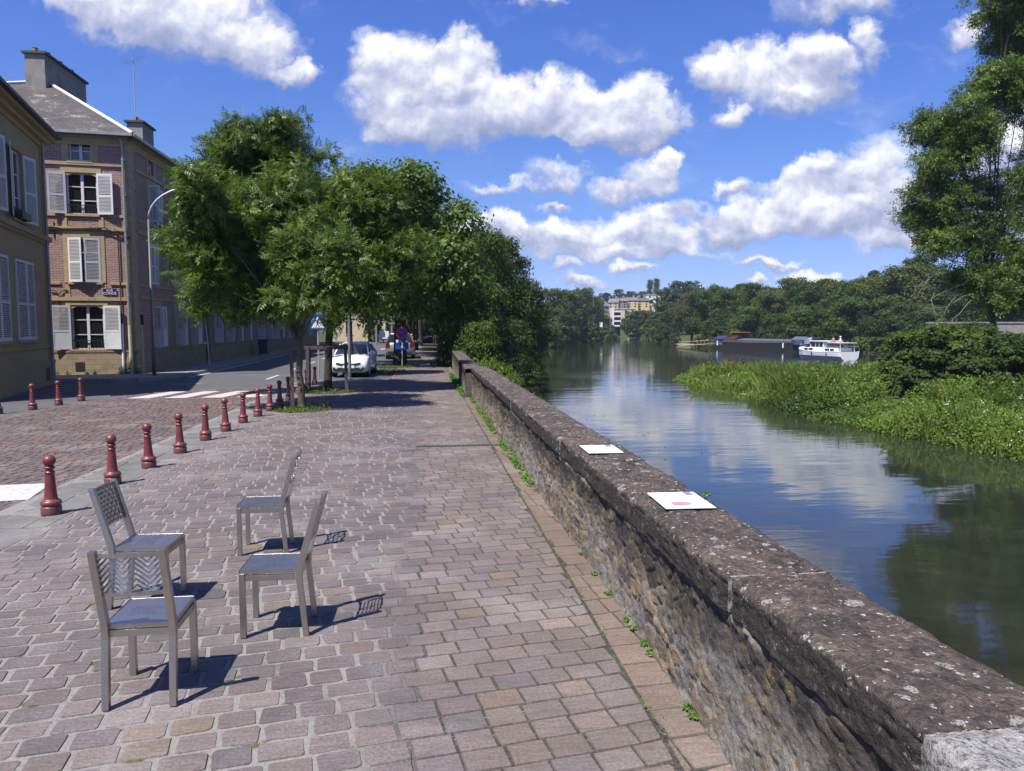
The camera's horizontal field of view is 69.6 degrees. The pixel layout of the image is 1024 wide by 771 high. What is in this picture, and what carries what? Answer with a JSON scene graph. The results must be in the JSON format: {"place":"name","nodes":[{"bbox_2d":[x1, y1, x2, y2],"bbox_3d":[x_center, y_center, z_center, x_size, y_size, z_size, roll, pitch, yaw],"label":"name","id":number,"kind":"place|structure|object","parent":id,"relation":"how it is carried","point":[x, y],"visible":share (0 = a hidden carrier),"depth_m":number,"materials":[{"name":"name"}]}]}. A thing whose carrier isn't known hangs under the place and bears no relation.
{"place":"outdoors","nodes":[
{"label":"outdoors","id":0,"kind":"place"},
{"bbox_2d":[0,76,61,398],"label":"ochre house","id":1,"kind":"structure","parent":0,"point":[28,133],"depth_m":23.47,"materials":[{"name":"yellow paint"}]},
{"bbox_2d":[0,134,8,211],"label":"window shutter","id":2,"kind":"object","parent":1,"relation":"in","point":[3,175],"depth_m":21.21,"materials":[{"name":"white paint"}]},
{"bbox_2d":[0,253,14,344],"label":"window","id":3,"kind":"structure","parent":1,"relation":"in","point":[4,339],"depth_m":21.52,"materials":[{"name":"white paint"}]},
{"bbox_2d":[9,140,38,225],"bbox_3d":[-15.596,-6.236,23.030,0.636,2.260,2.721,-2,5,-20],"label":"window","id":4,"kind":"structure","parent":1,"relation":"in","point":[14,166],"depth_m":23.69,"materials":[{"name":"white paint"}]},
{"bbox_2d":[14,258,38,342],"bbox_3d":[-15.618,-2.688,23.571,0.678,2.620,2.112,-1,5,-7],"label":"window","id":5,"kind":"structure","parent":1,"relation":"in","point":[22,269],"depth_m":23.50,"materials":[{"name":"white paint"}]},
{"bbox_2d":[56,342,324,378],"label":"pavement","id":6,"kind":"structure","parent":0,"point":[183,369],"depth_m":32.44,"materials":[{"name":"concrete"}]},
{"bbox_2d":[6,47,255,374],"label":"brick house","id":7,"kind":"structure","parent":6,"relation":"on","point":[106,183],"depth_m":29.95,"materials":[{"name":"brown brick"}]},
{"bbox_2d":[46,170,113,216],"bbox_3d":[-17.175,-7.624,29.409,2.338,1.721,0.493,-1,5,-15],"label":"window","id":8,"kind":"structure","parent":7,"relation":"in","point":[83,189],"depth_m":29.44,"materials":[{"name":"white paint"}]},
{"bbox_2d":[67,144,92,163],"bbox_3d":[-17.175,-9.283,29.277,0.938,0.890,0.333,-1,5,-7],"label":"window","id":9,"kind":"structure","parent":7,"relation":"in","point":[78,153],"depth_m":29.34,"materials":[{"name":"white glass"}]},
{"bbox_2d":[67,237,102,284],"bbox_3d":[-17.168,-5.003,29.561,1.295,1.871,0.488,-1,5,-7],"label":"window","id":10,"kind":"structure","parent":7,"relation":"in","point":[84,261],"depth_m":29.51,"materials":[{"name":"white paint"}]},
{"bbox_2d":[52,305,121,351],"bbox_3d":[-17.179,-2.317,29.840,2.518,1.871,0.485,-1,5,-14],"label":"window","id":11,"kind":"structure","parent":7,"relation":"in","point":[89,332],"depth_m":29.87,"materials":[{"name":"white paint"}]},
{"bbox_2d":[151,244,160,286],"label":"window shutters","id":12,"kind":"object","parent":7,"relation":"in","point":[155,268],"depth_m":32.50,"materials":[{"name":"white paint"}]},
{"bbox_2d":[148,185,163,226],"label":"window shutters","id":13,"kind":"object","parent":7,"relation":"in","point":[151,190],"depth_m":31.88,"materials":[{"name":"white paint"}]},
{"bbox_2d":[153,306,167,348],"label":"window shutters","id":14,"kind":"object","parent":7,"relation":"in","point":[160,335],"depth_m":32.25,"materials":[{"name":"white paint"}]},
{"bbox_2d":[175,308,188,346],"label":"window shutters","id":15,"kind":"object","parent":7,"relation":"in","point":[182,339],"depth_m":35.22,"materials":[{"name":"white paint"}]},
{"bbox_2d":[147,187,180,374],"bbox_3d":[-12.956,-4.193,29.220,2.704,7.550,0.256,-1,5,-11],"label":"street lamp","id":16,"kind":"object","parent":6,"relation":"on","point":[153,352],"visible":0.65,"depth_m":28.93,"materials":[{"name":"grey metal"}]},
{"bbox_2d":[0,342,396,505],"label":"road","id":17,"kind":"structure","parent":0,"point":[256,374],"depth_m":26.61,"materials":[{"name":"grey asphalt"}]},
{"bbox_2d":[0,387,283,510],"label":"road setts","id":18,"kind":"structure","parent":17,"relation":"on","point":[70,429],"depth_m":14.52,"materials":[{"name":"stone"}]},
{"bbox_2d":[0,349,384,500],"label":"road markings","id":19,"kind":"object","parent":17,"relation":"on","point":[17,492],"visible":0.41,"depth_m":9.38,"materials":[{"name":"paint"}]},
{"bbox_2d":[56,342,334,382],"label":"kerb","id":20,"kind":"structure","parent":17,"relation":"on","point":[142,379],"depth_m":28.40,"materials":[{"name":"stone"}]},
{"bbox_2d":[332,341,376,376],"bbox_3d":[-6.687,-1.169,31.337,1.872,1.426,3.798,0,5,-4],"label":"parked car","id":21,"kind":"object","parent":17,"relation":"on","point":[363,359],"visible":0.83,"depth_m":30.05,"materials":[{"name":"white metal"}]},
{"bbox_2d":[384,333,417,358],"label":"parked car","id":22,"kind":"object","parent":17,"relation":"on","point":[389,345],"visible":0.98,"depth_m":46.47,"materials":[{"name":"silver metal"}]},
{"bbox_2d":[0,346,426,770],"bbox_3d":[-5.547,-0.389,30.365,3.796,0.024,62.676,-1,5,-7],"label":"cobble paving","id":23,"kind":"structure","parent":0,"point":[377,619],"depth_m":5.18,"materials":[{"name":"stone"}]},
{"bbox_2d":[88,478,186,609],"bbox_3d":[-2.726,1.140,5.379,0.526,0.870,0.372,0,5,-5],"label":"steel chair","id":24,"kind":"object","parent":23,"relation":"on","point":[101,496],"visible":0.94,"depth_m":5.36,"materials":[{"name":"grey metal"}]},
{"bbox_2d":[86,548,198,710],"bbox_3d":[-1.982,1.250,3.998,0.372,0.870,0.521,-1,5,-8],"label":"steel chair","id":25,"kind":"object","parent":23,"relation":"on","point":[169,609],"visible":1,"depth_m":3.87,"materials":[{"name":"grey metal"}]},
{"bbox_2d":[0,383,312,550],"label":"kerb strip","id":26,"kind":"object","parent":23,"relation":"on","point":[12,532],"visible":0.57,"depth_m":9.46,"materials":[{"name":"stone"}]},
{"bbox_2d":[40,455,62,515],"bbox_3d":[-4.943,1.059,7.879,0.204,0.641,0.204,-1,5,-7],"label":"bollard","id":27,"kind":"object","parent":26,"relation":"on","point":[50,503],"visible":1,"depth_m":7.83,"materials":[{"name":"red metal"}]},
{"bbox_2d":[103,434,121,483],"bbox_3d":[-5.106,0.940,9.390,0.204,0.641,0.204,3,6,26],"label":"bollard","id":28,"kind":"object","parent":26,"relation":"on","point":[112,471],"visible":0.94,"depth_m":9.34,"materials":[{"name":"red metal"}]},
{"bbox_2d":[141,423,156,468],"bbox_3d":[-5.195,0.852,10.499,0.204,0.641,0.204,-4,7,-31],"label":"bollard","id":29,"kind":"object","parent":26,"relation":"on","point":[148,459],"visible":1,"depth_m":10.45,"materials":[{"name":"red metal"}]},
{"bbox_2d":[173,413,186,453],"bbox_3d":[-5.311,0.753,11.750,0.204,0.641,0.204,-1,3,1],"label":"bollard","id":30,"kind":"object","parent":26,"relation":"on","point":[179,445],"visible":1,"depth_m":11.70,"materials":[{"name":"red metal"}]},
{"bbox_2d":[199,404,211,440],"bbox_3d":[-5.452,0.648,13.082,0.204,0.641,0.204,5,7,34],"label":"bollard","id":31,"kind":"object","parent":26,"relation":"on","point":[205,432],"visible":1,"depth_m":13.03,"materials":[{"name":"red metal"}]},
{"bbox_2d":[236,449,301,555],"bbox_3d":[-2.171,1.041,6.630,0.520,0.870,0.372,-1,5,-8],"label":"steel chair","id":32,"kind":"object","parent":23,"relation":"on","point":[263,504],"visible":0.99,"depth_m":6.49,"materials":[{"name":"grey metal"}]},
{"bbox_2d":[238,491,327,637],"bbox_3d":[-1.507,1.177,4.910,0.522,0.870,0.372,0,5,-6],"label":"steel chair","id":33,"kind":"object","parent":23,"relation":"on","point":[258,567],"visible":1,"depth_m":4.77,"materials":[{"name":"grey metal"}]},
{"bbox_2d":[272,406,330,412],"bbox_3d":[-5.148,0.573,18.011,1.500,0.008,1.500,-1,5,-7],"label":"tree pit","id":34,"kind":"object","parent":23,"relation":"on","point":[318,408],"visible":0.41,"depth_m":17.64,"materials":[{"name":"plant"}]},
{"bbox_2d":[157,154,382,408],"bbox_3d":[-5.741,-2.564,18.030,5.193,6.467,4.014,-1,5,-7],"label":"ash tree","id":35,"kind":"object","parent":34,"relation":"on","point":[285,275],"visible":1,"depth_m":17.22,"materials":[{"name":"green plant"}]},
{"bbox_2d":[273,349,296,408],"bbox_3d":[-5.515,-0.128,17.999,0.583,1.516,0.110,-1,5,-17],"label":"tree stake","id":36,"kind":"object","parent":34,"relation":"on","point":[291,351],"visible":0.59,"depth_m":17.98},
{"bbox_2d":[270,401,332,412],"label":"tree pit grass","id":37,"kind":"object","parent":34,"relation":"on","point":[288,406],"visible":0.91,"depth_m":17.78,"materials":[{"name":"green plant"}]},
{"bbox_2d":[304,345,347,392],"bbox_3d":[-5.773,-0.508,23.003,1.300,1.486,1.260,-1,5,-13],"label":"tree guard","id":38,"kind":"object","parent":23,"relation":"on","point":[308,348],"visible":0.84,"depth_m":22.48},
{"bbox_2d":[306,389,357,393],"bbox_3d":[-5.773,0.174,23.057,1.900,0.008,1.900,-1,5,-7],"label":"tree pit","id":39,"kind":"object","parent":23,"relation":"on","point":[330,392],"visible":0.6,"depth_m":22.56,"materials":[{"name":"plant"}]},
{"bbox_2d":[146,104,442,390],"bbox_3d":[-6.306,-4.229,22.994,8.258,9.003,6.138,-1,5,-7],"label":"ash tree","id":40,"kind":"object","parent":39,"relation":"on","point":[236,146],"visible":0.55,"depth_m":22.07,"materials":[{"name":"green plant"}]},
{"bbox_2d":[378,365,418,367],"bbox_3d":[-5.763,-0.971,37.519,2.200,0.008,2.200,-1,5,-7],"label":"tree pit","id":41,"kind":"object","parent":23,"relation":"on","point":[401,366],"visible":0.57,"depth_m":37.41,"materials":[{"name":"soil"}]},
{"bbox_2d":[395,326,408,365],"bbox_3d":[-5.521,-1.946,36.949,0.660,2.050,0.098,-1,5,-7],"label":"no parking sign","id":42,"kind":"object","parent":41,"relation":"on","point":[401,343],"visible":0.98,"depth_m":36.88,"materials":[{"name":"blue metal"}]},
{"bbox_2d":[255,313,296,353],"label":"house","id":43,"kind":"structure","parent":0,"point":[279,338],"depth_m":58.27,"materials":[{"name":"grey stone"}]},
{"bbox_2d":[0,0,1023,301],"label":"sky","id":44,"kind":"structure","parent":0,"point":[625,144],"materials":[{"name":"blue"}]},
{"bbox_2d":[393,341,727,770],"bbox_3d":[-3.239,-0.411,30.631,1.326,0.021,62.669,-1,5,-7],"label":"paver walkway","id":45,"kind":"structure","parent":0,"point":[608,738],"depth_m":4.70,"materials":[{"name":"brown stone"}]},
{"bbox_2d":[445,366,732,770],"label":"border pavers","id":46,"kind":"object","parent":45,"relation":"on","point":[665,700],"visible":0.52,"depth_m":4.60,"materials":[{"name":"beige stone"}]},
{"bbox_2d":[468,394,533,486],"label":"wall grass","id":47,"kind":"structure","parent":46,"relation":"on","point":[512,456],"depth_m":11.95,"materials":[{"name":"green plant"}]},
{"bbox_2d":[319,296,1023,751],"bbox_3d":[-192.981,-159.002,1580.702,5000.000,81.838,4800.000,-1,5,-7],"label":"ground","id":48,"kind":"structure","parent":0,"point":[683,336],"depth_m":47.48,"materials":[{"name":"green plant"}]},
{"bbox_2d":[333,308,371,341],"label":"house","id":49,"kind":"structure","parent":48,"relation":"on","point":[357,335],"depth_m":105.73,"materials":[{"name":"beige paint"}]},
{"bbox_2d":[326,170,384,376],"bbox_3d":[-6.456,-4.469,29.977,3.244,8.382,3.589,1,5,15],"label":"ash tree","id":50,"kind":"object","parent":48,"relation":"on","point":[371,320],"visible":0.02,"depth_m":30.14,"materials":[{"name":"green plant"}]},
{"bbox_2d":[322,155,500,364],"bbox_3d":[-5.818,-6.433,38.440,10.743,11.004,10.459,0,5,-4],"label":"ash tree","id":51,"kind":"object","parent":48,"relation":"on","point":[466,277],"visible":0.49,"depth_m":36.96,"materials":[{"name":"green plant"}]},
{"bbox_2d":[353,202,495,355],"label":"ash tree","id":52,"kind":"object","parent":48,"relation":"on","point":[408,323],"visible":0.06,"depth_m":51.54,"materials":[{"name":"green plant"}]},
{"bbox_2d":[452,350,478,396],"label":"stone wall","id":53,"kind":"structure","parent":48,"relation":"on","point":[463,363],"depth_m":24.05,"materials":[{"name":"grey stone"}]},
{"bbox_2d":[431,296,500,367],"bbox_3d":[-2.288,-2.365,38.203,3.512,4.514,3.568,2,5,22],"label":"shrub","id":54,"kind":"object","parent":48,"relation":"on","point":[462,313],"visible":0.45,"depth_m":37.52,"materials":[{"name":"green plant"}]},
{"bbox_2d":[421,225,518,337],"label":"tree","id":55,"kind":"object","parent":48,"relation":"on","point":[500,259],"visible":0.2,"depth_m":51.22,"materials":[{"name":"green plant"}]},
{"bbox_2d":[457,319,512,367],"bbox_3d":[-1.456,-1.214,35.998,3.280,4.087,3.114,2,5,27],"label":"shrub","id":56,"kind":"object","parent":48,"relation":"on","point":[479,336],"visible":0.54,"depth_m":35.41,"materials":[{"name":"green plant"}]},
{"bbox_2d":[478,361,522,386],"bbox_3d":[-0.779,0.660,29.008,2.488,3.258,2.442,2,5,25],"label":"shrub","id":57,"kind":"object","parent":48,"relation":"on","point":[499,368],"visible":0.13,"depth_m":29.02,"materials":[{"name":"green plant"}]},
{"bbox_2d":[491,318,523,374],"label":"shrub","id":58,"kind":"object","parent":48,"relation":"on","point":[508,343],"visible":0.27,"depth_m":54.90,"materials":[{"name":"green plant"}]},
{"bbox_2d":[482,235,549,356],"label":"tree","id":59,"kind":"object","parent":48,"relation":"on","point":[517,307],"visible":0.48,"depth_m":67.19,"materials":[{"name":"green plant"}]},
{"bbox_2d":[501,316,545,380],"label":"shrub","id":60,"kind":"object","parent":48,"relation":"on","point":[518,335],"visible":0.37,"depth_m":61.38,"materials":[{"name":"green plant"}]},
{"bbox_2d":[517,349,548,381],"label":"shrub","id":61,"kind":"object","parent":48,"relation":"on","point":[533,376],"visible":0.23,"depth_m":69.62,"materials":[{"name":"green plant"}]},
{"bbox_2d":[520,276,555,365],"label":"tree","id":62,"kind":"object","parent":48,"relation":"on","point":[545,335],"visible":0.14,"depth_m":91.47,"materials":[{"name":"green plant"}]},
{"bbox_2d":[540,288,573,325],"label":"broad tree","id":63,"kind":"object","parent":48,"relation":"on","point":[559,306],"visible":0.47,"depth_m":203.20,"materials":[{"name":"green plant"}]},
{"bbox_2d":[560,289,591,332],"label":"broadleaf tree","id":64,"kind":"object","parent":48,"relation":"on","point":[572,297],"visible":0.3,"depth_m":229.92,"materials":[{"name":"green plant"}]},
{"bbox_2d":[571,285,605,325],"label":"broad tree","id":65,"kind":"object","parent":48,"relation":"on","point":[587,294],"visible":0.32,"depth_m":259.47,"materials":[{"name":"green plant"}]},
{"bbox_2d":[620,310,642,337],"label":"broad tree","id":66,"kind":"object","parent":48,"relation":"on","point":[626,326],"visible":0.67,"depth_m":343.82,"materials":[{"name":"green plant"}]},
{"bbox_2d":[647,287,683,312],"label":"broadleaf tree","id":67,"kind":"object","parent":48,"relation":"on","point":[667,294],"visible":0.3,"depth_m":307.90,"materials":[{"name":"green plant"}]},
{"bbox_2d":[650,303,699,339],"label":"broad tree","id":68,"kind":"object","parent":48,"relation":"on","point":[663,321],"visible":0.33,"depth_m":254.00,"materials":[{"name":"green plant"}]},
{"bbox_2d":[668,280,705,296],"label":"broad tree","id":69,"kind":"object","parent":48,"relation":"on","point":[686,286],"visible":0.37,"depth_m":325.73,"materials":[{"name":"green plant"}]},
{"bbox_2d":[667,290,709,343],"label":"willow tree","id":70,"kind":"object","parent":48,"relation":"on","point":[683,303],"visible":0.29,"depth_m":211.62,"materials":[{"name":"green plant"}]},
{"bbox_2d":[677,290,726,333],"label":"broadleaf tree","id":71,"kind":"object","parent":48,"relation":"on","point":[696,318],"visible":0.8,"depth_m":203.23,"materials":[{"name":"green plant"}]},
{"bbox_2d":[699,308,734,345],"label":"broadleaf tree","id":72,"kind":"object","parent":48,"relation":"on","point":[719,319],"visible":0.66,"depth_m":185.91,"materials":[{"name":"green plant"}]},
{"bbox_2d":[709,286,748,315],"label":"broadleaf tree","id":73,"kind":"object","parent":48,"relation":"on","point":[734,299],"visible":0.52,"depth_m":203.33,"materials":[{"name":"green plant"}]},
{"bbox_2d":[721,304,769,338],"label":"broadleaf tree","id":74,"kind":"object","parent":48,"relation":"on","point":[749,320],"visible":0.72,"depth_m":178.56,"materials":[{"name":"green plant"}]},
{"bbox_2d":[471,366,1023,770],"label":"stone wall","id":75,"kind":"structure","parent":48,"relation":"on","point":[770,654],"depth_m":3.22,"materials":[{"name":"grey stone"}]},
{"bbox_2d":[579,445,623,453],"bbox_3d":[0.807,0.577,6.687,0.315,0.007,0.420,0,5,-6],"label":"information panel","id":76,"kind":"object","parent":75,"relation":"on","point":[590,449],"visible":1,"depth_m":6.64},
{"bbox_2d":[647,492,715,508],"bbox_3d":[1.076,0.733,4.711,0.315,0.007,0.430,0,5,-5],"label":"information panel","id":77,"kind":"object","parent":75,"relation":"on","point":[679,500],"visible":1,"depth_m":4.69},
{"bbox_2d":[734,281,770,335],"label":"broadleaf tree","id":78,"kind":"object","parent":48,"relation":"on","point":[751,289],"visible":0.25,"depth_m":213.11,"materials":[{"name":"green plant"}]},
{"bbox_2d":[749,287,793,325],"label":"broadleaf tree","id":79,"kind":"object","parent":48,"relation":"on","point":[779,303],"visible":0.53,"depth_m":193.75,"materials":[{"name":"green plant"}]},
{"bbox_2d":[759,312,785,338],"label":"broadleaf tree","id":80,"kind":"object","parent":48,"relation":"on","point":[772,322],"visible":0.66,"depth_m":171.59,"materials":[{"name":"green plant"}]},
{"bbox_2d":[766,275,810,311],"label":"broadleaf tree","id":81,"kind":"object","parent":48,"relation":"on","point":[788,283],"visible":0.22,"depth_m":202.46,"materials":[{"name":"green plant"}]},
{"bbox_2d":[775,305,812,338],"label":"broadleaf tree","id":82,"kind":"object","parent":48,"relation":"on","point":[794,323],"visible":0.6,"depth_m":166.22,"materials":[{"name":"green plant"}]},
{"bbox_2d":[790,281,831,319],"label":"broadleaf tree","id":83,"kind":"object","parent":48,"relation":"on","point":[811,295],"visible":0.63,"depth_m":182.77,"materials":[{"name":"green plant"}]},
{"bbox_2d":[805,307,848,346],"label":"broadleaf tree","id":84,"kind":"object","parent":48,"relation":"on","point":[814,317],"visible":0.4,"depth_m":161.43,"materials":[{"name":"green plant"}]},
{"bbox_2d":[828,279,858,322],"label":"broadleaf tree","id":85,"kind":"object","parent":48,"relation":"on","point":[840,289],"visible":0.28,"depth_m":183.90,"materials":[{"name":"green plant"}]},
{"bbox_2d":[815,295,872,347],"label":"broadleaf tree","id":86,"kind":"object","parent":48,"relation":"on","point":[835,325],"visible":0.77,"depth_m":156.86,"materials":[{"name":"green plant"}]},
{"bbox_2d":[673,358,1023,461],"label":"island weeds","id":87,"kind":"object","parent":48,"relation":"on","point":[841,415],"visible":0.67,"depth_m":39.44,"materials":[{"name":"green plant"}]},
{"bbox_2d":[847,275,894,323],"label":"broadleaf tree","id":88,"kind":"object","parent":48,"relation":"on","point":[868,287],"visible":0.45,"depth_m":174.94,"materials":[{"name":"green plant"}]},
{"bbox_2d":[863,336,886,353],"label":"shrub","id":89,"kind":"object","parent":48,"relation":"on","point":[877,345],"visible":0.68,"depth_m":141.73,"materials":[{"name":"green plant"}]},
{"bbox_2d":[854,297,898,340],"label":"broadleaf tree","id":90,"kind":"object","parent":48,"relation":"on","point":[874,328],"visible":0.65,"depth_m":152.28,"materials":[{"name":"green plant"}]},
{"bbox_2d":[869,300,932,339],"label":"broadleaf tree","id":91,"kind":"object","parent":48,"relation":"on","point":[902,320],"visible":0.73,"depth_m":148.34,"materials":[{"name":"green plant"}]},
{"bbox_2d":[865,331,937,394],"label":"shrub","id":92,"kind":"object","parent":48,"relation":"on","point":[892,369],"visible":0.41,"depth_m":46.38,"materials":[{"name":"green plant"}]},
{"bbox_2d":[869,262,944,316],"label":"broadleaf tree","id":93,"kind":"object","parent":48,"relation":"on","point":[903,276],"visible":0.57,"depth_m":168.68,"materials":[{"name":"green plant"}]},
{"bbox_2d":[890,347,958,398],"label":"shrub","id":94,"kind":"object","parent":48,"relation":"on","point":[926,364],"visible":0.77,"depth_m":43.03,"materials":[{"name":"green plant"}]},
{"bbox_2d":[913,304,948,328],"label":"broadleaf tree","id":95,"kind":"object","parent":48,"relation":"on","point":[931,313],"visible":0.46,"depth_m":146.35,"materials":[{"name":"green plant"}]},
{"bbox_2d":[897,262,968,314],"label":"broadleaf tree","id":96,"kind":"object","parent":48,"relation":"on","point":[936,302],"visible":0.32,"depth_m":167.67,"materials":[{"name":"green plant"}]},
{"bbox_2d":[890,322,992,380],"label":"shrub","id":97,"kind":"object","parent":48,"relation":"on","point":[958,340],"visible":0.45,"depth_m":44.93,"materials":[{"name":"green plant"}]},
{"bbox_2d":[885,0,1023,328],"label":"ash tree","id":98,"kind":"object","parent":48,"relation":"on","point":[959,141],"visible":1,"depth_m":51.45,"materials":[{"name":"green plant"}]},
{"bbox_2d":[937,271,988,321],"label":"broadleaf tree","id":99,"kind":"object","parent":48,"relation":"on","point":[964,315],"visible":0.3,"depth_m":162.93,"materials":[{"name":"green plant"}]},
{"bbox_2d":[942,355,1011,398],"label":"shrub","id":100,"kind":"object","parent":48,"relation":"on","point":[965,366],"visible":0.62,"depth_m":41.58,"materials":[{"name":"green plant"}]},
{"bbox_2d":[959,320,1002,349],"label":"shrub","id":101,"kind":"object","parent":48,"relation":"on","point":[990,329],"visible":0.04,"depth_m":46.87,"materials":[{"name":"green plant"}]},
{"bbox_2d":[981,330,1023,390],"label":"shrub","id":102,"kind":"object","parent":48,"relation":"on","point":[1007,350],"visible":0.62,"depth_m":43.38,"materials":[{"name":"green plant"}]},
{"bbox_2d":[520,336,1023,685],"bbox_3d":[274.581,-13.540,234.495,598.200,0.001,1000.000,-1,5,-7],"label":"river","id":103,"kind":"structure","parent":0,"point":[924,535],"depth_m":23.78,"materials":[{"name":"liquid"}]},
{"bbox_2d":[710,332,823,351],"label":"barge","id":104,"kind":"object","parent":103,"relation":"on","point":[739,340],"visible":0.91,"depth_m":161.92,"materials":[{"name":"black metal"}]},
{"bbox_2d":[798,340,859,360],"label":"river cruiser","id":105,"kind":"object","parent":103,"relation":"on","point":[822,349],"visible":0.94,"depth_m":114.19,"materials":[{"name":"white metal"}]},
{"bbox_2d":[925,322,1023,334],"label":"concrete wall","id":106,"kind":"structure","parent":0,"point":[1016,327],"depth_m":95.25,"materials":[{"name":"grey concrete"}]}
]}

